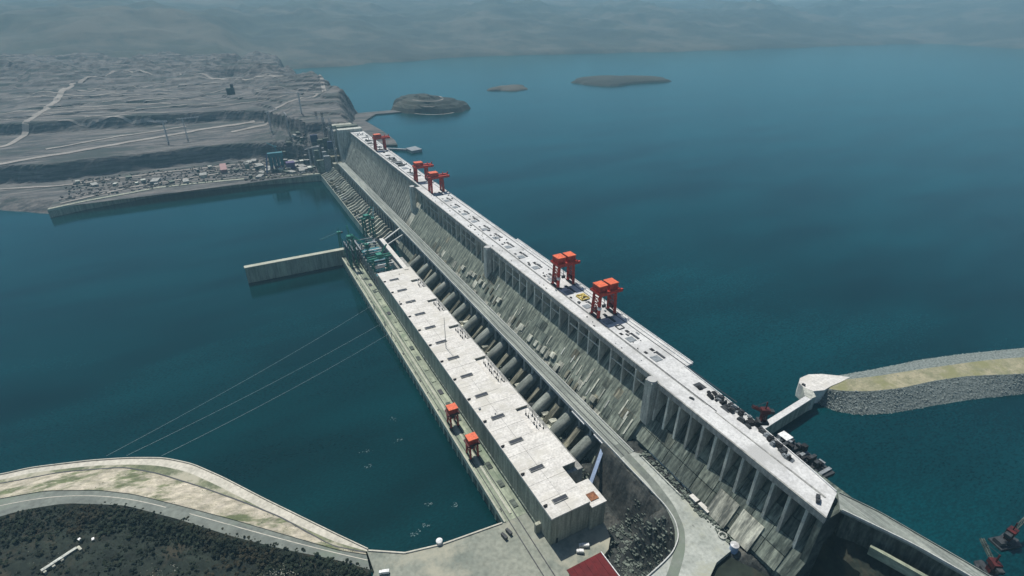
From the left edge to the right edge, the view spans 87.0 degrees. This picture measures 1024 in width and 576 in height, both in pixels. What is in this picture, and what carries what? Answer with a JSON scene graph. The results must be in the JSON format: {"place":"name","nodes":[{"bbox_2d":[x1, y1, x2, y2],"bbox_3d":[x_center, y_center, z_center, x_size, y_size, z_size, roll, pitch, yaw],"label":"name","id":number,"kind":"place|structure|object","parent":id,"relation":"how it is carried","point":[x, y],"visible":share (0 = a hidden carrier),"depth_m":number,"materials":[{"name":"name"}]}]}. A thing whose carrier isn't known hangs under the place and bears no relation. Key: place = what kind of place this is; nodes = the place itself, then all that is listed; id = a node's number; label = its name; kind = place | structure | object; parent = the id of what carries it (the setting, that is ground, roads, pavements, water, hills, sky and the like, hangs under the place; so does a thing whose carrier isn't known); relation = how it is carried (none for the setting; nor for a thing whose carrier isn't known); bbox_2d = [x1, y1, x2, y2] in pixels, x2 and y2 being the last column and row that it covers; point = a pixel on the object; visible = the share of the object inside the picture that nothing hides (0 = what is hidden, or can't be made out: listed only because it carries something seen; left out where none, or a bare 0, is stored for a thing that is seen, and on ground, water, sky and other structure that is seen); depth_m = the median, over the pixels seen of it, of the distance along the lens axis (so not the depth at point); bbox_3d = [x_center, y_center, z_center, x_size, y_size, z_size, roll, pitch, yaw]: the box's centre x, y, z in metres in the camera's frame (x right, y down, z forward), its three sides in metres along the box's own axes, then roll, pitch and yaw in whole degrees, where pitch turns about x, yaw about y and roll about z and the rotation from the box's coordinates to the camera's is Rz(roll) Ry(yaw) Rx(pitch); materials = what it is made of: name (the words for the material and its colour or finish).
{"place":"outdoors","nodes":[
{"label":"outdoors","id":0,"kind":"place"},
{"bbox_2d":[3,108,111,113],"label":"terrace track","id":1,"kind":"structure","parent":0,"point":[62,109],"depth_m":1677.30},
{"bbox_2d":[29,103,170,107],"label":"terrace track","id":2,"kind":"structure","parent":0,"point":[108,105],"depth_m":1752.43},
{"bbox_2d":[46,126,186,148],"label":"site road","id":3,"kind":"structure","parent":0,"point":[112,137],"depth_m":1568.51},
{"bbox_2d":[0,120,254,164],"bbox_3d":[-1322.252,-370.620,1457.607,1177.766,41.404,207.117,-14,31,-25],"label":"site road","id":4,"kind":"structure","parent":0,"point":[252,121],"depth_m":1532.20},
{"bbox_2d":[0,162,264,188],"bbox_3d":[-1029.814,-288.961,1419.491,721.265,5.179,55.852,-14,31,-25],"label":"site road","id":5,"kind":"structure","parent":0,"point":[108,179],"depth_m":1400.96,"materials":[{"name":"asphalt"}]},
{"bbox_2d":[80,98,196,106],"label":"terrace track","id":6,"kind":"structure","parent":0,"point":[149,100],"depth_m":1796.09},
{"bbox_2d":[0,70,280,146],"bbox_3d":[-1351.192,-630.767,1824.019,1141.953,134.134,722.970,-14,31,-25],"label":"site road","id":7,"kind":"structure","parent":0,"point":[25,127],"depth_m":1774.30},
{"bbox_2d":[78,94,207,105],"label":"terrace track","id":8,"kind":"structure","parent":0,"point":[125,98],"depth_m":1801.27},
{"bbox_2d":[111,89,222,95],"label":"terrace track","id":9,"kind":"structure","parent":0,"point":[158,93],"depth_m":1857.96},
{"bbox_2d":[61,168,285,202],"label":"site road","id":10,"kind":"structure","parent":0,"point":[142,185],"depth_m":1346.85,"materials":[{"name":"concrete"}]},
{"bbox_2d":[0,51,357,213],"bbox_3d":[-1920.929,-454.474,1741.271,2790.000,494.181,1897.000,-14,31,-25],"label":"bank terrain","id":11,"kind":"structure","parent":0,"point":[24,76],"depth_m":1670.07,"materials":[{"name":"soil"}]},
{"bbox_2d":[28,91,120,96],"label":"terrace track","id":12,"kind":"structure","parent":11,"relation":"on","point":[68,94],"depth_m":1794.76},
{"bbox_2d":[23,114,128,126],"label":"terrace track","id":13,"kind":"structure","parent":11,"relation":"on","point":[92,122],"depth_m":1620.98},
{"bbox_2d":[27,90,170,98],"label":"terrace track","id":14,"kind":"structure","parent":11,"relation":"on","point":[90,96],"depth_m":1803.53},
{"bbox_2d":[43,112,165,113],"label":"terrace track","id":15,"kind":"structure","parent":11,"relation":"on","point":[127,112],"depth_m":1685.07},
{"bbox_2d":[49,180,178,207],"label":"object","id":16,"kind":"object","parent":11,"relation":"on","point":[55,203],"visible":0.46,"depth_m":1243.47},
{"bbox_2d":[150,178,160,183],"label":"site building","id":17,"kind":"structure","parent":16,"relation":"on","point":[155,180],"depth_m":1371.91,"materials":[{"name":"grey metal"}]},
{"bbox_2d":[59,119,318,200],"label":"site debris","id":18,"kind":"object","parent":16,"relation":"on","point":[256,172],"visible":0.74,"depth_m":1430.41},
{"bbox_2d":[199,172,206,177],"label":"site building","id":19,"kind":"structure","parent":16,"relation":"on","point":[203,175],"depth_m":1419.62,"materials":[{"name":"concrete"}]},
{"bbox_2d":[219,163,226,173],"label":"pink shed","id":20,"kind":"structure","parent":16,"relation":"on","point":[223,168],"depth_m":1463.75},
{"bbox_2d":[73,115,166,123],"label":"terrace track","id":21,"kind":"structure","parent":11,"relation":"on","point":[143,120],"depth_m":1660.92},
{"bbox_2d":[86,103,202,116],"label":"terrace track","id":22,"kind":"structure","parent":11,"relation":"on","point":[142,108],"depth_m":1715.15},
{"bbox_2d":[87,82,216,89],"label":"terrace track","id":23,"kind":"structure","parent":11,"relation":"on","point":[172,87],"depth_m":1973.66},
{"bbox_2d":[147,121,168,141],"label":"tower crane","id":24,"kind":"object","parent":11,"relation":"on","point":[163,127],"visible":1,"depth_m":1547.41,"materials":[{"name":"metal"}]},
{"bbox_2d":[47,173,321,217],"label":"quay wall","id":25,"kind":"structure","parent":11,"relation":"on","point":[60,210],"depth_m":1332.34,"materials":[{"name":"concrete"}]},
{"bbox_2d":[176,116,198,137],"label":"tower crane","id":26,"kind":"object","parent":11,"relation":"on","point":[183,124],"visible":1,"depth_m":1578.16,"materials":[{"name":"metal"}]},
{"bbox_2d":[225,84,234,94],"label":"square tower","id":27,"kind":"structure","parent":11,"relation":"on","point":[230,90],"depth_m":1903.09,"materials":[{"name":"metal"}]},
{"bbox_2d":[266,151,295,173],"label":"batching plant","id":28,"kind":"object","parent":11,"relation":"on","point":[275,156],"visible":0.89,"depth_m":1464.52,"materials":[{"name":"teal metal"}]},
{"bbox_2d":[304,145,319,165],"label":"tower crane","id":29,"kind":"object","parent":11,"relation":"on","point":[309,152],"visible":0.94,"depth_m":1476.55,"materials":[{"name":"metal"}]},
{"bbox_2d":[310,111,361,174],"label":"bank monoliths","id":30,"kind":"object","parent":11,"relation":"on","point":[335,149],"visible":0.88,"depth_m":1471.93,"materials":[{"name":"concrete"}]},
{"bbox_2d":[0,468,365,553],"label":"gravel slope","id":31,"kind":"structure","parent":0,"point":[153,485],"depth_m":497.61,"materials":[{"name":"gravel"}]},
{"bbox_2d":[6,468,354,551],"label":"grass tufts","id":32,"kind":"object","parent":31,"relation":"on","point":[204,504],"visible":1,"depth_m":485.92,"materials":[{"name":"plant"}]},
{"bbox_2d":[0,458,366,550],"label":"bank road","id":33,"kind":"structure","parent":0,"point":[244,494],"depth_m":520.21,"materials":[{"name":"concrete"}]},
{"bbox_2d":[0,464,366,551],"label":"drain verge","id":34,"kind":"structure","parent":33,"relation":"on","point":[184,476],"depth_m":522.33,"materials":[{"name":"concrete"}]},
{"bbox_2d":[0,467,365,552],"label":"drain","id":35,"kind":"object","parent":34,"relation":"on","point":[203,488],"visible":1,"depth_m":507.32,"materials":[{"name":"concrete"}]},
{"bbox_2d":[0,457,367,549],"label":"kerb","id":36,"kind":"structure","parent":33,"relation":"on","point":[201,468],"depth_m":526.58,"materials":[{"name":"concrete"}]},
{"bbox_2d":[0,490,369,569],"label":"river road","id":37,"kind":"structure","parent":0,"point":[175,511],"depth_m":470.94,"materials":[{"name":"asphalt"}]},
{"bbox_2d":[0,490,365,554],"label":"kerb","id":38,"kind":"structure","parent":37,"relation":"on","point":[190,508],"depth_m":474.53,"materials":[{"name":"concrete"}]},
{"bbox_2d":[0,495,366,559],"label":"road line","id":39,"kind":"object","parent":37,"relation":"on","point":[196,515],"visible":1,"depth_m":465.92,"materials":[{"name":"paint"}]},
{"bbox_2d":[0,503,370,575],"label":"hillside","id":40,"kind":"structure","parent":0,"point":[12,566],"depth_m":446.59,"materials":[{"name":"plant"}]},
{"bbox_2d":[40,545,82,574],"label":"long white shed","id":41,"kind":"structure","parent":40,"relation":"on","point":[44,570],"depth_m":439.89,"materials":[{"name":"concrete"}]},
{"bbox_2d":[16,551,300,575],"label":"spoil stones","id":42,"kind":"object","parent":40,"relation":"on","point":[259,571],"visible":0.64,"depth_m":433.20,"materials":[{"name":"stone"}]},
{"bbox_2d":[0,501,372,575],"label":"scrub","id":43,"kind":"object","parent":40,"relation":"on","point":[218,542],"visible":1,"depth_m":450.77,"materials":[{"name":"green plant"}]},
{"bbox_2d":[0,177,497,575],"bbox_3d":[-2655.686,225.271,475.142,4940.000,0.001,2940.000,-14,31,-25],"label":"river water","id":44,"kind":"structure","parent":0,"point":[123,326],"depth_m":712.47,"materials":[{"name":"liquid"}]},
{"bbox_2d":[244,248,345,282],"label":"guide wall","id":45,"kind":"structure","parent":44,"relation":"in","point":[262,271],"depth_m":944.40,"materials":[{"name":"concrete"}]},
{"bbox_2d":[321,167,393,248],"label":"spillway apron","id":46,"kind":"object","parent":44,"relation":"in","point":[354,205],"visible":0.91,"depth_m":1214.27,"materials":[{"name":"concrete"}]},
{"bbox_2d":[359,206,372,237],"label":"green gantry","id":47,"kind":"object","parent":46,"relation":"on","point":[367,216],"visible":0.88,"depth_m":1051.65,"materials":[{"name":"metal"}]},
{"bbox_2d":[371,208,375,239],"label":"derrick crane","id":48,"kind":"object","parent":46,"relation":"on","point":[372,218],"visible":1,"depth_m":1037.10,"materials":[{"name":"metal"}]},
{"bbox_2d":[341,256,554,575],"bbox_3d":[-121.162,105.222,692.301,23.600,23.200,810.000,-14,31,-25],"label":"tailrace platform","id":49,"kind":"structure","parent":44,"relation":"in","point":[497,494],"depth_m":618.38,"materials":[{"name":"concrete"}]},
{"bbox_2d":[319,230,342,247],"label":"derrick crane","id":50,"kind":"object","parent":49,"relation":"on","point":[338,232],"visible":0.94,"depth_m":985.97,"materials":[{"name":"metal"}]},
{"bbox_2d":[342,238,362,265],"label":"scaffold tower","id":51,"kind":"structure","parent":49,"relation":"on","point":[346,248],"depth_m":945.66,"materials":[{"name":"grey metal"}]},
{"bbox_2d":[346,226,358,268],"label":"green gantry","id":52,"kind":"object","parent":49,"relation":"on","point":[348,236],"visible":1,"depth_m":923.46,"materials":[{"name":"metal"}]},
{"bbox_2d":[445,402,459,428],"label":"tailrace crane","id":53,"kind":"object","parent":49,"relation":"on","point":[451,410],"visible":1,"depth_m":576.25,"materials":[{"name":"metal"}]},
{"bbox_2d":[464,432,479,459],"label":"tailrace crane","id":54,"kind":"object","parent":49,"relation":"on","point":[471,440],"visible":1,"depth_m":536.61,"materials":[{"name":"paint"}]},
{"bbox_2d":[202,92,316,107],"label":"terrace track","id":55,"kind":"structure","parent":0,"point":[255,101],"depth_m":1819.18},
{"bbox_2d":[231,75,325,131],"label":"site road","id":56,"kind":"structure","parent":0,"point":[323,88],"depth_m":1738.11,"materials":[{"name":"concrete"}]},
{"bbox_2d":[355,228,408,290],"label":"unfinished hall","id":57,"kind":"structure","parent":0,"point":[380,264],"depth_m":926.44,"materials":[{"name":"concrete"}]},
{"bbox_2d":[350,234,370,270],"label":"derrick crane","id":58,"kind":"object","parent":57,"relation":"on","point":[367,245],"visible":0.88,"depth_m":895.09,"materials":[{"name":"metal"}]},
{"bbox_2d":[367,244,391,280],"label":"green gantry","id":59,"kind":"object","parent":57,"relation":"on","point":[379,255],"visible":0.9,"depth_m":867.78,"materials":[{"name":"metal"}]},
{"bbox_2d":[391,93,470,113],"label":"island","id":60,"kind":"structure","parent":0,"point":[410,104],"depth_m":2005.43,"materials":[{"name":"stone"}]},
{"bbox_2d":[367,513,609,575],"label":"plaza","id":61,"kind":"structure","parent":0,"point":[491,552],"depth_m":447.38,"materials":[{"name":"concrete"}]},
{"bbox_2d":[379,569,388,574],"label":"parked truck","id":62,"kind":"object","parent":61,"relation":"on","point":[383,571],"visible":1,"depth_m":431.49,"materials":[{"name":"white paint"}]},
{"bbox_2d":[368,522,501,553],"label":"kerb","id":63,"kind":"structure","parent":61,"relation":"on","point":[432,546],"depth_m":454.32,"materials":[{"name":"concrete"}]},
{"bbox_2d":[377,257,606,544],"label":"powerhouse","id":64,"kind":"structure","parent":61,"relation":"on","point":[539,467],"depth_m":554.51,"materials":[{"name":"concrete"}]},
{"bbox_2d":[579,543,588,547],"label":"parked truck","id":65,"kind":"object","parent":61,"relation":"on","point":[583,545],"visible":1,"depth_m":452.63,"materials":[{"name":"white paint"}]},
{"bbox_2d":[567,552,619,575],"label":"red roofed shed","id":66,"kind":"structure","parent":61,"relation":"on","point":[598,564],"depth_m":428.85,"materials":[{"name":"metal"}]},
{"bbox_2d":[487,84,527,90],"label":"island","id":67,"kind":"structure","parent":0,"point":[516,87],"depth_m":2518.95,"materials":[{"name":"stone"}]},
{"bbox_2d":[0,0,1023,68],"bbox_3d":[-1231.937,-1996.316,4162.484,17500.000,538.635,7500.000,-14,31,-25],"label":"hills","id":68,"kind":"structure","parent":0,"point":[296,34],"depth_m":4944.49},
{"bbox_2d":[571,75,670,86],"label":"island","id":69,"kind":"structure","parent":0,"point":[608,80],"depth_m":2746.17,"materials":[{"name":"stone"}]},
{"bbox_2d":[614,444,684,575],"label":"curved road","id":70,"kind":"structure","parent":0,"point":[676,561],"depth_m":438.70,"materials":[{"name":"asphalt"}]},
{"bbox_2d":[528,400,771,575],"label":"rock cut","id":71,"kind":"object","parent":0,"point":[619,485],"visible":0.34,"depth_m":466.96,"materials":[{"name":"stone"}]},
{"bbox_2d":[590,449,602,483],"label":"conveyor","id":72,"kind":"object","parent":71,"relation":"on","point":[595,469],"visible":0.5,"depth_m":504.08,"materials":[{"name":"blue metal"}]},
{"bbox_2d":[500,366,734,575],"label":"toe debris","id":73,"kind":"object","parent":71,"relation":"on","point":[646,454],"visible":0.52,"depth_m":449.79,"materials":[{"name":"concrete"}]},
{"bbox_2d":[608,543,662,574],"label":"broken rock","id":74,"kind":"object","parent":71,"relation":"on","point":[629,566],"visible":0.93,"depth_m":437.96,"materials":[{"name":"stone"}]},
{"bbox_2d":[292,43,1023,575],"bbox_3d":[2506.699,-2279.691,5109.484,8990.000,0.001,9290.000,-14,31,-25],"label":"reservoir water","id":75,"kind":"structure","parent":0,"point":[758,227],"depth_m":1057.82,"materials":[{"name":"liquid"}]},
{"bbox_2d":[353,110,400,146],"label":"spit","id":76,"kind":"structure","parent":75,"relation":"in","point":[361,119],"depth_m":1774.14,"materials":[{"name":"concrete"}]},
{"bbox_2d":[388,146,421,152],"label":"landing stage","id":77,"kind":"object","parent":75,"relation":"in","point":[414,149],"visible":0.82,"depth_m":1463.96,"materials":[{"name":"grey metal"}]},
{"bbox_2d":[775,431,834,478],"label":"work platform","id":78,"kind":"structure","parent":75,"relation":"in","point":[798,449],"depth_m":431.96,"materials":[{"name":"metal"}]},
{"bbox_2d":[762,374,849,433],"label":"jetty wall","id":79,"kind":"structure","parent":75,"relation":"in","point":[811,389],"depth_m":528.88,"materials":[{"name":"concrete"}]},
{"bbox_2d":[817,348,1023,414],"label":"rubble breakwater","id":80,"kind":"object","parent":75,"relation":"in","point":[915,384],"visible":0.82,"depth_m":547.22,"materials":[{"name":"stone"}]},
{"bbox_2d":[973,560,992,575],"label":"crane barge","id":81,"kind":"object","parent":75,"relation":"on","point":[977,563],"visible":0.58,"depth_m":381.39,"materials":[{"name":"metal"}]},
{"bbox_2d":[979,538,1004,575],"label":"derrick crane","id":82,"kind":"object","parent":81,"relation":"on","point":[994,566],"visible":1,"depth_m":371.62,"materials":[{"name":"metal"}]},
{"bbox_2d":[987,536,1021,550],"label":"crane barge","id":83,"kind":"object","parent":75,"relation":"on","point":[999,543],"visible":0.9,"depth_m":394.10,"materials":[{"name":"metal"}]},
{"bbox_2d":[1000,517,1023,546],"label":"derrick crane","id":84,"kind":"object","parent":83,"relation":"on","point":[1010,533],"visible":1,"depth_m":392.91,"materials":[{"name":"metal"}]},
{"bbox_2d":[621,452,730,575],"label":"plaza","id":85,"kind":"structure","parent":0,"point":[707,550],"depth_m":416.68,"materials":[{"name":"concrete"}]},
{"bbox_2d":[619,457,678,575],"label":"parapet","id":86,"kind":"structure","parent":85,"relation":"on","point":[662,502],"depth_m":437.80,"materials":[{"name":"concrete"}]},
{"bbox_2d":[641,451,700,510],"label":"trench wall","id":87,"kind":"structure","parent":85,"relation":"on","point":[683,486],"depth_m":471.54,"materials":[{"name":"concrete"}]},
{"bbox_2d":[689,494,698,503],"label":"site hut","id":88,"kind":"object","parent":85,"relation":"on","point":[693,498],"visible":1,"depth_m":448.37,"materials":[{"name":"metal"}]},
{"bbox_2d":[698,501,708,514],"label":"site hut","id":89,"kind":"object","parent":85,"relation":"on","point":[702,505],"visible":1,"depth_m":440.82,"materials":[{"name":"metal"}]},
{"bbox_2d":[718,531,726,539],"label":"pipe ring","id":90,"kind":"object","parent":85,"relation":"on","point":[721,538],"visible":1,"depth_m":418.49,"materials":[{"name":"metal"}]},
{"bbox_2d":[729,541,739,553],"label":"steel tank","id":91,"kind":"object","parent":85,"relation":"on","point":[734,546],"visible":1,"depth_m":407.28,"materials":[{"name":"metal"}]},
{"bbox_2d":[711,531,904,575],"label":"abutment slope","id":92,"kind":"structure","parent":0,"point":[837,556],"depth_m":371.86,"materials":[{"name":"concrete"}]},
{"bbox_2d":[867,545,927,575],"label":"retaining wall","id":93,"kind":"structure","parent":92,"relation":"on","point":[898,565],"depth_m":346.50,"materials":[{"name":"concrete"}]},
{"bbox_2d":[835,492,990,575],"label":"access bridge","id":94,"kind":"structure","parent":92,"relation":"on","point":[863,524],"depth_m":350.73,"materials":[{"name":"concrete"}]},
{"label":"wire mast","id":95,"kind":"object","parent":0,"visible":0},
{"bbox_2d":[114,306,370,451],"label":"power line","id":96,"kind":"object","parent":95,"relation":"attached to","point":[230,388],"visible":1,"depth_m":635.08,"materials":[{"name":"metal"}]},
{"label":"wire mast","id":97,"kind":"object","parent":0,"visible":0},
{"bbox_2d":[145,323,381,446],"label":"power line","id":98,"kind":"object","parent":97,"relation":"attached to","point":[234,402],"visible":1,"depth_m":608.27,"materials":[{"name":"metal"}]},
{"label":"ground","id":99,"kind":"structure","parent":0,"visible":0},
{"bbox_2d":[341,131,851,575],"bbox_3d":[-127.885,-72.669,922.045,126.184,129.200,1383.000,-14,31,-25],"label":"concrete dam","id":100,"kind":"structure","parent":99,"relation":"on","point":[624,375],"depth_m":552.58,"materials":[{"name":"concrete"}]},
{"bbox_2d":[372,133,389,150],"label":"portal crane","id":101,"kind":"object","parent":100,"relation":"on","point":[377,136],"visible":1,"depth_m":1255.94,"materials":[{"name":"metal"}]},
{"bbox_2d":[412,161,433,181],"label":"portal crane","id":102,"kind":"object","parent":100,"relation":"on","point":[416,165],"visible":0.99,"depth_m":1031.74,"materials":[{"name":"metal"}]},
{"bbox_2d":[427,171,449,193],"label":"portal crane","id":103,"kind":"object","parent":100,"relation":"on","point":[431,175],"visible":1,"depth_m":970.65,"materials":[{"name":"paint"}]},
{"bbox_2d":[338,163,633,457],"bbox_3d":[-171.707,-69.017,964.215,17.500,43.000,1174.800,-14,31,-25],"label":"trestle bridge","id":104,"kind":"structure","parent":100,"relation":"on","point":[592,421],"depth_m":692.17,"materials":[{"name":"concrete"}]},
{"bbox_2d":[550,251,579,288],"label":"gantry crane","id":105,"kind":"object","parent":100,"relation":"on","point":[568,259],"visible":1,"depth_m":642.05,"materials":[{"name":"metal"}]},
{"bbox_2d":[576,293,589,300],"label":"lifting frame","id":106,"kind":"object","parent":100,"relation":"on","point":[582,295],"visible":1,"depth_m":625.29,"materials":[{"name":"yellow paint"}]},
{"bbox_2d":[589,278,622,319],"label":"gantry crane","id":107,"kind":"object","parent":100,"relation":"on","point":[608,287],"visible":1,"depth_m":578.67,"materials":[{"name":"paint"}]},
{"bbox_2d":[737,416,745,423],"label":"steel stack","id":108,"kind":"object","parent":100,"relation":"on","point":[741,419],"visible":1,"depth_m":439.37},
{"bbox_2d":[751,402,774,425],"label":"derrick crane","id":109,"kind":"object","parent":100,"relation":"on","point":[766,411],"visible":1,"depth_m":433.72,"materials":[{"name":"metal"}]},
{"bbox_2d":[816,493,820,503],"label":"parked truck","id":110,"kind":"object","parent":100,"relation":"on","point":[818,497],"visible":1,"depth_m":368.35,"materials":[{"name":"metal"}]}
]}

